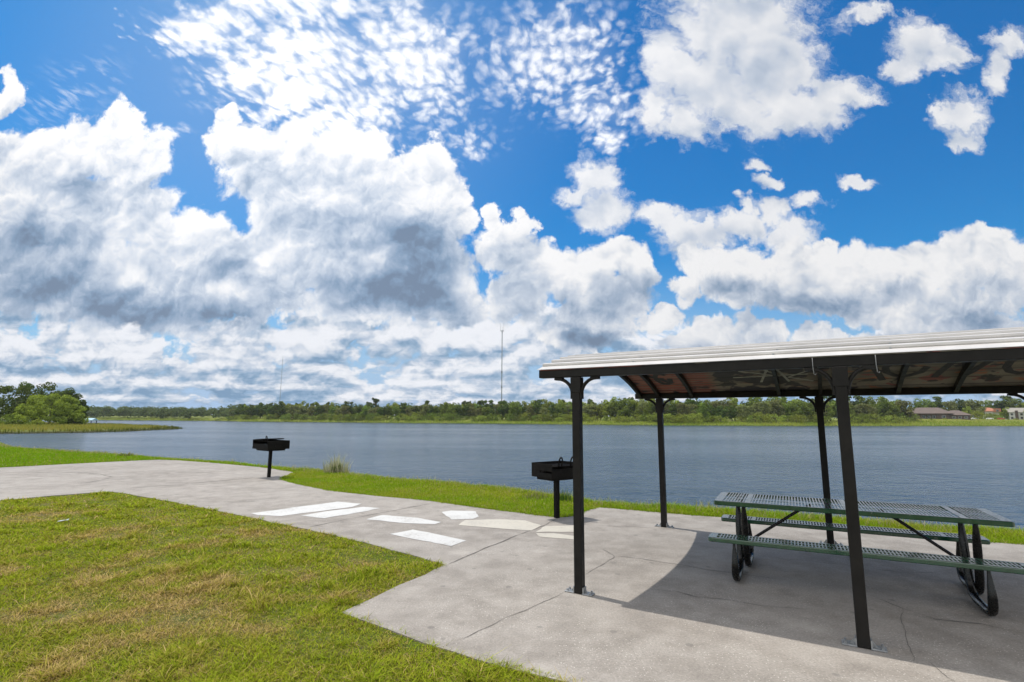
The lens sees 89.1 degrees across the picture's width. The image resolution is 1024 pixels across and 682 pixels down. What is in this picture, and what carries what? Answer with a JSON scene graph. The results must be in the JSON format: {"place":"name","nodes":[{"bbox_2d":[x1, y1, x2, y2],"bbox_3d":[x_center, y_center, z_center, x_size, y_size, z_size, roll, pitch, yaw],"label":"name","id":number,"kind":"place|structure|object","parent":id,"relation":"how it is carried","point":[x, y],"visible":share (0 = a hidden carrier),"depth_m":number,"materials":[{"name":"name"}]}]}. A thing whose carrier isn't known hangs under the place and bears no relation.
{"place":"outdoors","nodes":[
{"label":"outdoors","id":0,"kind":"place"},
{"bbox_2d":[0,460,1023,681],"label":"pavement","id":1,"kind":"structure","parent":0,"point":[677,603],"depth_m":4.91,"materials":[{"name":"concrete"}]},
{"bbox_2d":[252,436,289,476],"bbox_3d":[-6.640,3.164,14.262,0.993,1.151,0.637,-6,-11,38],"label":"pedestal grill","id":2,"kind":"object","parent":1,"relation":"on","point":[270,445],"visible":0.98,"depth_m":14.17,"materials":[{"name":"black metal"}]},
{"bbox_2d":[532,456,572,517],"bbox_3d":[0.744,2.421,8.619,0.810,1.021,0.517,7,-11,-38],"label":"pedestal grill","id":3,"kind":"object","parent":1,"relation":"on","point":[556,472],"visible":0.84,"depth_m":8.54,"materials":[{"name":"black metal"}]},
{"bbox_2d":[537,327,1023,652],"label":"picnic shelter","id":4,"kind":"object","parent":1,"relation":"on","point":[978,361],"visible":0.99,"depth_m":4.95,"materials":[{"name":"paint"}]},
{"bbox_2d":[708,492,1023,615],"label":"picnic table","id":5,"kind":"object","parent":1,"relation":"on","point":[743,540],"visible":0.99,"depth_m":4.99,"materials":[{"name":"green metal"}]},
{"bbox_2d":[0,420,1023,531],"bbox_3d":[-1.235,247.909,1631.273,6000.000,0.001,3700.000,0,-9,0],"label":"lake water","id":6,"kind":"structure","parent":0,"point":[982,467],"depth_m":48.00,"materials":[{"name":"blue liquid"}]},
{"bbox_2d":[0,415,1023,681],"bbox_3d":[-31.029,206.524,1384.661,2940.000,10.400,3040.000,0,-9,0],"label":"ground","id":7,"kind":"structure","parent":0,"point":[252,583],"depth_m":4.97,"materials":[{"name":"green plant"}]},
{"bbox_2d":[0,385,13,407],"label":"shade tree","id":8,"kind":"object","parent":7,"relation":"on","point":[4,395],"visible":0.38,"depth_m":184.11,"materials":[{"name":"green plant"}]},
{"bbox_2d":[0,414,19,424],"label":"shrub","id":9,"kind":"object","parent":7,"relation":"on","point":[7,418],"visible":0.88,"depth_m":155.60,"materials":[{"name":"green plant"}]},
{"bbox_2d":[0,384,35,419],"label":"shade tree","id":10,"kind":"object","parent":7,"relation":"on","point":[6,409],"visible":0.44,"depth_m":177.94,"materials":[{"name":"green plant"}]},
{"bbox_2d":[9,381,48,422],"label":"shade tree","id":11,"kind":"object","parent":7,"relation":"on","point":[29,385],"visible":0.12,"depth_m":195.57,"materials":[{"name":"green plant"}]},
{"bbox_2d":[30,419,43,425],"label":"shrub","id":12,"kind":"object","parent":7,"relation":"on","point":[36,422],"visible":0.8,"depth_m":147.68,"materials":[{"name":"green plant"}]},
{"bbox_2d":[17,382,59,421],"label":"shade tree","id":13,"kind":"object","parent":7,"relation":"on","point":[48,388],"visible":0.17,"depth_m":179.47,"materials":[{"name":"green plant"}]},
{"bbox_2d":[8,393,88,424],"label":"shade tree","id":14,"kind":"object","parent":7,"relation":"on","point":[55,413],"visible":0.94,"depth_m":159.85,"materials":[{"name":"green plant"}]},
{"bbox_2d":[49,387,82,416],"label":"shade tree","id":15,"kind":"object","parent":7,"relation":"on","point":[69,392],"visible":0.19,"depth_m":182.69,"materials":[{"name":"green plant"}]},
{"bbox_2d":[64,399,89,422],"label":"shade tree","id":16,"kind":"object","parent":7,"relation":"on","point":[83,402],"visible":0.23,"depth_m":176.87,"materials":[{"name":"green plant"}]},
{"bbox_2d":[0,422,185,433],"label":"marsh grass","id":17,"kind":"structure","parent":7,"relation":"on","point":[76,427],"depth_m":126.43,"materials":[{"name":"green plant"}]},
{"bbox_2d":[0,443,275,467],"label":"bank grass","id":18,"kind":"structure","parent":7,"relation":"on","point":[41,456],"depth_m":20.16,"materials":[{"name":"green plant"}]},
{"bbox_2d":[86,404,241,418],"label":"distant wood","id":19,"kind":"object","parent":7,"relation":"on","point":[133,411],"visible":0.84,"depth_m":543.01,"materials":[{"name":"green plant"}]},
{"bbox_2d":[243,405,254,418],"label":"shore tree","id":20,"kind":"object","parent":7,"relation":"on","point":[250,413],"visible":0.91,"depth_m":456.66,"materials":[{"name":"green plant"}]},
{"bbox_2d":[258,405,268,416],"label":"shore tree","id":21,"kind":"object","parent":7,"relation":"on","point":[262,413],"visible":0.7,"depth_m":457.61,"materials":[{"name":"green plant"}]},
{"bbox_2d":[276,406,286,417],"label":"shore tree","id":22,"kind":"object","parent":7,"relation":"on","point":[282,409],"visible":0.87,"depth_m":442.10,"materials":[{"name":"green plant"}]},
{"bbox_2d":[286,405,297,418],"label":"shore tree","id":23,"kind":"object","parent":7,"relation":"on","point":[295,407],"visible":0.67,"depth_m":436.66,"materials":[{"name":"green plant"}]},
{"bbox_2d":[293,405,306,415],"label":"shore tree","id":24,"kind":"object","parent":7,"relation":"on","point":[299,410],"visible":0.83,"depth_m":436.55,"materials":[{"name":"green plant"}]},
{"bbox_2d":[306,405,315,415],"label":"shore tree","id":25,"kind":"object","parent":7,"relation":"on","point":[310,410],"visible":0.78,"depth_m":433.24,"materials":[{"name":"green plant"}]},
{"bbox_2d":[313,405,325,415],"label":"shore tree","id":26,"kind":"object","parent":7,"relation":"on","point":[318,412],"visible":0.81,"depth_m":428.61,"materials":[{"name":"green plant"}]},
{"bbox_2d":[323,453,352,473],"bbox_3d":[-5.168,3.562,15.406,0.946,0.750,1.053,0,-9,0],"label":"weed clump","id":27,"kind":"object","parent":7,"relation":"on","point":[344,468],"visible":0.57,"depth_m":15.29,"materials":[{"name":"green plant"}]},
{"bbox_2d":[340,405,350,415],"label":"shore tree","id":28,"kind":"object","parent":7,"relation":"on","point":[343,409],"visible":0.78,"depth_m":417.93,"materials":[{"name":"green plant"}]},
{"bbox_2d":[352,405,363,414],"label":"shore tree","id":29,"kind":"object","parent":7,"relation":"on","point":[358,409],"visible":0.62,"depth_m":417.19,"materials":[{"name":"green plant"}]},
{"bbox_2d":[359,405,368,416],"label":"shore tree","id":30,"kind":"object","parent":7,"relation":"on","point":[364,411],"visible":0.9,"depth_m":406.72,"materials":[{"name":"green plant"}]},
{"bbox_2d":[383,406,392,417],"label":"shore tree","id":31,"kind":"object","parent":7,"relation":"on","point":[389,411],"visible":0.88,"depth_m":404.75,"materials":[{"name":"green plant"}]},
{"bbox_2d":[391,406,401,417],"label":"shore tree","id":32,"kind":"object","parent":7,"relation":"on","point":[396,411],"visible":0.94,"depth_m":405.26,"materials":[{"name":"green plant"}]},
{"bbox_2d":[399,403,407,416],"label":"shore tree","id":33,"kind":"object","parent":7,"relation":"on","point":[402,408],"visible":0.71,"depth_m":399.80,"materials":[{"name":"green plant"}]},
{"bbox_2d":[418,404,428,417],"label":"shore tree","id":34,"kind":"object","parent":7,"relation":"on","point":[425,407],"visible":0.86,"depth_m":393.42,"materials":[{"name":"green plant"}]},
{"bbox_2d":[439,401,449,414],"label":"shore tree","id":35,"kind":"object","parent":7,"relation":"on","point":[444,408],"visible":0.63,"depth_m":392.48,"materials":[{"name":"green plant"}]},
{"bbox_2d":[443,413,463,420],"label":"shore bush","id":36,"kind":"object","parent":7,"relation":"on","point":[449,416],"visible":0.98,"depth_m":375.71,"materials":[{"name":"green plant"}]},
{"bbox_2d":[452,404,462,417],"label":"shore tree","id":37,"kind":"object","parent":7,"relation":"on","point":[459,410],"visible":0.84,"depth_m":383.66,"materials":[{"name":"green plant"}]},
{"bbox_2d":[461,403,470,417],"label":"shore tree","id":38,"kind":"object","parent":7,"relation":"on","point":[466,407],"visible":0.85,"depth_m":386.33,"materials":[{"name":"green plant"}]},
{"bbox_2d":[467,406,477,416],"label":"shore tree","id":39,"kind":"object","parent":7,"relation":"on","point":[472,413],"visible":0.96,"depth_m":385.17,"materials":[{"name":"green plant"}]},
{"bbox_2d":[481,407,490,415],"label":"shore tree","id":40,"kind":"object","parent":7,"relation":"on","point":[485,410],"visible":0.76,"depth_m":376.73,"materials":[{"name":"green plant"}]},
{"bbox_2d":[500,324,502,398],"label":"radio mast","id":41,"kind":"object","parent":7,"relation":"on","point":[501,358],"visible":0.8,"depth_m":623.73,"materials":[{"name":"grey metal"}]},
{"bbox_2d":[497,401,508,419],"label":"shore tree","id":42,"kind":"object","parent":7,"relation":"on","point":[502,408],"visible":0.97,"depth_m":370.88,"materials":[{"name":"green plant"}]},
{"bbox_2d":[0,443,1019,534],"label":"bank weeds","id":43,"kind":"object","parent":7,"relation":"on","point":[467,483],"visible":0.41,"depth_m":10.99,"materials":[{"name":"green plant"}]},
{"bbox_2d":[508,401,522,417],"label":"shore tree","id":44,"kind":"object","parent":7,"relation":"on","point":[512,410],"visible":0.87,"depth_m":365.29,"materials":[{"name":"green plant"}]},
{"bbox_2d":[526,405,536,417],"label":"shore tree","id":45,"kind":"object","parent":7,"relation":"on","point":[530,409],"visible":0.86,"depth_m":363.40,"materials":[{"name":"green plant"}]},
{"bbox_2d":[532,402,543,417],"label":"shore tree","id":46,"kind":"object","parent":7,"relation":"on","point":[537,408],"visible":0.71,"depth_m":366.01,"materials":[{"name":"green plant"}]},
{"bbox_2d":[542,399,551,412],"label":"shore tree","id":47,"kind":"object","parent":7,"relation":"on","point":[547,404],"visible":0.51,"depth_m":379.94,"materials":[{"name":"green plant"}]},
{"bbox_2d":[97,418,1023,425],"bbox_3d":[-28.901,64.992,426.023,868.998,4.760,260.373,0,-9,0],"label":"shore reeds","id":48,"kind":"object","parent":7,"relation":"on","point":[763,423],"visible":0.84,"depth_m":348.68,"materials":[{"name":"green plant"}]},
{"bbox_2d":[554,402,566,417],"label":"shore tree","id":49,"kind":"object","parent":7,"relation":"on","point":[560,408],"visible":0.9,"depth_m":353.90,"materials":[{"name":"green plant"}]},
{"bbox_2d":[560,488,571,501],"bbox_3d":[1.036,3.020,10.234,0.288,0.346,0.267,0,-9,0],"label":"reed clump","id":50,"kind":"object","parent":7,"relation":"on","point":[562,498],"visible":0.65,"depth_m":10.22,"materials":[{"name":"green plant"}]},
{"bbox_2d":[586,404,598,418],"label":"shore tree","id":51,"kind":"object","parent":7,"relation":"on","point":[593,406],"visible":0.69,"depth_m":349.22,"materials":[{"name":"green plant"}]},
{"bbox_2d":[592,403,602,419],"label":"shore tree","id":52,"kind":"object","parent":7,"relation":"on","point":[597,412],"visible":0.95,"depth_m":346.44,"materials":[{"name":"green plant"}]},
{"bbox_2d":[602,402,612,417],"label":"shore tree","id":53,"kind":"object","parent":7,"relation":"on","point":[606,412],"visible":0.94,"depth_m":341.02,"materials":[{"name":"green plant"}]},
{"bbox_2d":[606,401,620,416],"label":"shore tree","id":54,"kind":"object","parent":7,"relation":"on","point":[615,409],"visible":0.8,"depth_m":339.55,"materials":[{"name":"green plant"}]},
{"bbox_2d":[230,398,1014,418],"bbox_3d":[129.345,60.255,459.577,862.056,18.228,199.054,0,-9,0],"label":"wood","id":55,"kind":"object","parent":7,"relation":"on","point":[913,406],"visible":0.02,"depth_m":442.88,"materials":[{"name":"green plant"}]},
{"bbox_2d":[616,398,636,418],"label":"shore tree","id":56,"kind":"object","parent":7,"relation":"on","point":[627,410],"visible":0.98,"depth_m":333.06,"materials":[{"name":"green plant"}]},
{"bbox_2d":[629,400,640,418],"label":"shore tree","id":57,"kind":"object","parent":7,"relation":"on","point":[636,411],"visible":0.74,"depth_m":331.30,"materials":[{"name":"green plant"}]},
{"bbox_2d":[637,401,648,417],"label":"shore tree","id":58,"kind":"object","parent":7,"relation":"on","point":[641,406],"visible":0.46,"depth_m":328.99,"materials":[{"name":"green plant"}]},
{"bbox_2d":[643,401,655,415],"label":"shore tree","id":59,"kind":"object","parent":7,"relation":"on","point":[651,409],"visible":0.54,"depth_m":321.51,"materials":[{"name":"green plant"}]},
{"bbox_2d":[665,403,677,415],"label":"shore tree","id":60,"kind":"object","parent":7,"relation":"on","point":[672,409],"visible":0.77,"depth_m":316.18,"materials":[{"name":"green plant"}]},
{"bbox_2d":[672,403,689,414],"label":"shore tree","id":61,"kind":"object","parent":7,"relation":"on","point":[685,407],"visible":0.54,"depth_m":318.12,"materials":[{"name":"green plant"}]},
{"bbox_2d":[683,404,697,415],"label":"shore tree","id":62,"kind":"object","parent":7,"relation":"on","point":[692,406],"visible":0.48,"depth_m":321.10,"materials":[{"name":"green plant"}]},
{"bbox_2d":[684,398,700,411],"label":"shore tree","id":63,"kind":"object","parent":7,"relation":"on","point":[689,401],"visible":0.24,"depth_m":335.82,"materials":[{"name":"green plant"}]},
{"bbox_2d":[682,413,703,423],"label":"shore bush","id":64,"kind":"object","parent":7,"relation":"on","point":[689,417],"visible":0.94,"depth_m":308.22,"materials":[{"name":"green plant"}]},
{"bbox_2d":[694,402,709,419],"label":"shore tree","id":65,"kind":"object","parent":7,"relation":"on","point":[701,408],"visible":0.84,"depth_m":317.51,"materials":[{"name":"green plant"}]},
{"bbox_2d":[704,405,716,416],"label":"shore tree","id":66,"kind":"object","parent":7,"relation":"on","point":[711,412],"visible":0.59,"depth_m":327.54,"materials":[{"name":"green plant"}]},
{"bbox_2d":[714,405,727,418],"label":"shore tree","id":67,"kind":"object","parent":7,"relation":"on","point":[722,413],"visible":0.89,"depth_m":319.79,"materials":[{"name":"green plant"}]},
{"bbox_2d":[716,399,734,418],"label":"shore tree","id":68,"kind":"object","parent":7,"relation":"on","point":[721,403],"visible":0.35,"depth_m":336.74,"materials":[{"name":"green plant"}]},
{"bbox_2d":[725,405,739,420],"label":"shore tree","id":69,"kind":"object","parent":7,"relation":"on","point":[731,412],"visible":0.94,"depth_m":324.18,"materials":[{"name":"green plant"}]},
{"bbox_2d":[726,398,743,420],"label":"shore tree","id":70,"kind":"object","parent":7,"relation":"on","point":[734,400],"visible":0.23,"depth_m":341.59,"materials":[{"name":"green plant"}]},
{"bbox_2d":[735,405,749,419],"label":"shore tree","id":71,"kind":"object","parent":7,"relation":"on","point":[740,409],"visible":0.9,"depth_m":321.97,"materials":[{"name":"green plant"}]},
{"bbox_2d":[746,405,757,418],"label":"shore tree","id":72,"kind":"object","parent":7,"relation":"on","point":[752,409],"visible":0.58,"depth_m":327.58,"materials":[{"name":"green plant"}]},
{"bbox_2d":[746,397,763,412],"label":"shore tree","id":73,"kind":"object","parent":7,"relation":"on","point":[752,401],"visible":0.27,"depth_m":340.24,"materials":[{"name":"green plant"}]},
{"bbox_2d":[751,412,769,421],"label":"shore bush","id":74,"kind":"object","parent":7,"relation":"on","point":[756,414],"visible":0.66,"depth_m":320.67,"materials":[{"name":"green plant"}]},
{"bbox_2d":[753,401,771,416],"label":"shore tree","id":75,"kind":"object","parent":7,"relation":"on","point":[763,404],"visible":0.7,"depth_m":326.26,"materials":[{"name":"green plant"}]},
{"bbox_2d":[764,399,784,419],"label":"shore tree","id":76,"kind":"object","parent":7,"relation":"on","point":[774,404],"visible":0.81,"depth_m":329.95,"materials":[{"name":"green plant"}]},
{"bbox_2d":[765,397,787,420],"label":"shore tree","id":77,"kind":"object","parent":7,"relation":"on","point":[778,398],"visible":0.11,"depth_m":344.35,"materials":[{"name":"green plant"}]},
{"bbox_2d":[768,414,786,421],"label":"shore bush","id":78,"kind":"object","parent":7,"relation":"on","point":[777,418],"visible":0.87,"depth_m":318.37,"materials":[{"name":"green plant"}]},
{"bbox_2d":[778,403,793,420],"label":"shore tree","id":79,"kind":"object","parent":7,"relation":"on","point":[787,411],"visible":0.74,"depth_m":331.05,"materials":[{"name":"green plant"}]},
{"bbox_2d":[788,401,807,421],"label":"shore tree","id":80,"kind":"object","parent":7,"relation":"on","point":[800,409],"visible":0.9,"depth_m":326.33,"materials":[{"name":"green plant"}]},
{"bbox_2d":[797,402,815,421],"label":"shore tree","id":81,"kind":"object","parent":7,"relation":"on","point":[809,409],"visible":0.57,"depth_m":330.47,"materials":[{"name":"green plant"}]},
{"bbox_2d":[823,402,834,418],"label":"shore tree","id":82,"kind":"object","parent":7,"relation":"on","point":[831,413],"visible":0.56,"depth_m":339.87,"materials":[{"name":"green plant"}]},
{"bbox_2d":[851,396,866,404],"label":"shore tree","id":83,"kind":"object","parent":7,"relation":"on","point":[858,398],"visible":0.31,"depth_m":371.49,"materials":[{"name":"green plant"}]},
{"bbox_2d":[855,403,873,416],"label":"shore tree","id":84,"kind":"object","parent":7,"relation":"on","point":[861,406],"visible":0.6,"depth_m":347.23,"materials":[{"name":"green plant"}]},
{"bbox_2d":[857,396,876,413],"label":"shore tree","id":85,"kind":"object","parent":7,"relation":"on","point":[867,400],"visible":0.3,"depth_m":367.59,"materials":[{"name":"green plant"}]},
{"bbox_2d":[872,396,893,417],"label":"shore tree","id":86,"kind":"object","parent":7,"relation":"on","point":[882,405],"visible":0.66,"depth_m":358.16,"materials":[{"name":"green plant"}]},
{"bbox_2d":[884,403,899,417],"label":"shore tree","id":87,"kind":"object","parent":7,"relation":"on","point":[894,411],"visible":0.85,"depth_m":351.06,"materials":[{"name":"green plant"}]},
{"bbox_2d":[895,399,914,417],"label":"shore tree","id":88,"kind":"object","parent":7,"relation":"on","point":[903,404],"visible":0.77,"depth_m":358.02,"materials":[{"name":"green plant"}]},
{"bbox_2d":[914,398,935,407],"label":"shore tree","id":89,"kind":"object","parent":7,"relation":"on","point":[926,401],"visible":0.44,"depth_m":406.60,"materials":[{"name":"green plant"}]},
{"bbox_2d":[931,396,944,409],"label":"shore tree","id":90,"kind":"object","parent":7,"relation":"on","point":[937,402],"visible":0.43,"depth_m":417.62,"materials":[{"name":"green plant"}]},
{"bbox_2d":[909,408,970,419],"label":"brown house","id":91,"kind":"structure","parent":7,"relation":"on","point":[932,413],"depth_m":385.71,"materials":[{"name":"brick"}]},
{"bbox_2d":[876,419,1023,424],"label":"meadow grass","id":92,"kind":"structure","parent":7,"relation":"on","point":[1005,420],"depth_m":374.93,"materials":[{"name":"green plant"}]},
{"bbox_2d":[941,400,958,410],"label":"shore tree","id":93,"kind":"object","parent":7,"relation":"on","point":[952,405],"visible":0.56,"depth_m":409.64,"materials":[{"name":"green plant"}]},
{"bbox_2d":[953,399,974,412],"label":"shore tree","id":94,"kind":"object","parent":7,"relation":"on","point":[959,403],"visible":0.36,"depth_m":422.21,"materials":[{"name":"green plant"}]},
{"bbox_2d":[962,399,986,417],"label":"shore tree","id":95,"kind":"object","parent":7,"relation":"on","point":[977,407],"visible":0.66,"depth_m":416.03,"materials":[{"name":"green plant"}]},
{"bbox_2d":[967,410,984,418],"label":"shore bush","id":96,"kind":"object","parent":7,"relation":"on","point":[974,413],"visible":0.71,"depth_m":393.21,"materials":[{"name":"green plant"}]},
{"bbox_2d":[978,408,1000,417],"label":"orange roof house","id":97,"kind":"structure","parent":7,"relation":"on","point":[994,410],"depth_m":442.45,"materials":[{"name":"tile"}]},
{"bbox_2d":[999,407,1008,418],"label":"shore tree","id":98,"kind":"object","parent":7,"relation":"on","point":[1004,412],"visible":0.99,"depth_m":418.61,"materials":[{"name":"green plant"}]},
{"bbox_2d":[994,395,1014,411],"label":"shore tree","id":99,"kind":"object","parent":7,"relation":"on","point":[998,405],"visible":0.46,"depth_m":458.02,"materials":[{"name":"green plant"}]},
{"bbox_2d":[1003,397,1023,407],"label":"shore tree","id":100,"kind":"object","parent":7,"relation":"on","point":[1016,404],"visible":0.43,"depth_m":447.97,"materials":[{"name":"green plant"}]},
{"bbox_2d":[1005,408,1023,419],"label":"white house","id":101,"kind":"structure","parent":7,"relation":"on","point":[1017,413],"depth_m":413.64,"materials":[{"name":"grey paint"}]},
{"bbox_2d":[0,0,1023,417],"label":"sky","id":102,"kind":"structure","parent":0,"point":[198,197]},
{"bbox_2d":[260,465,1023,544],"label":"bank grass","id":103,"kind":"structure","parent":0,"point":[407,489],"depth_m":10.30,"materials":[{"name":"green plant"}]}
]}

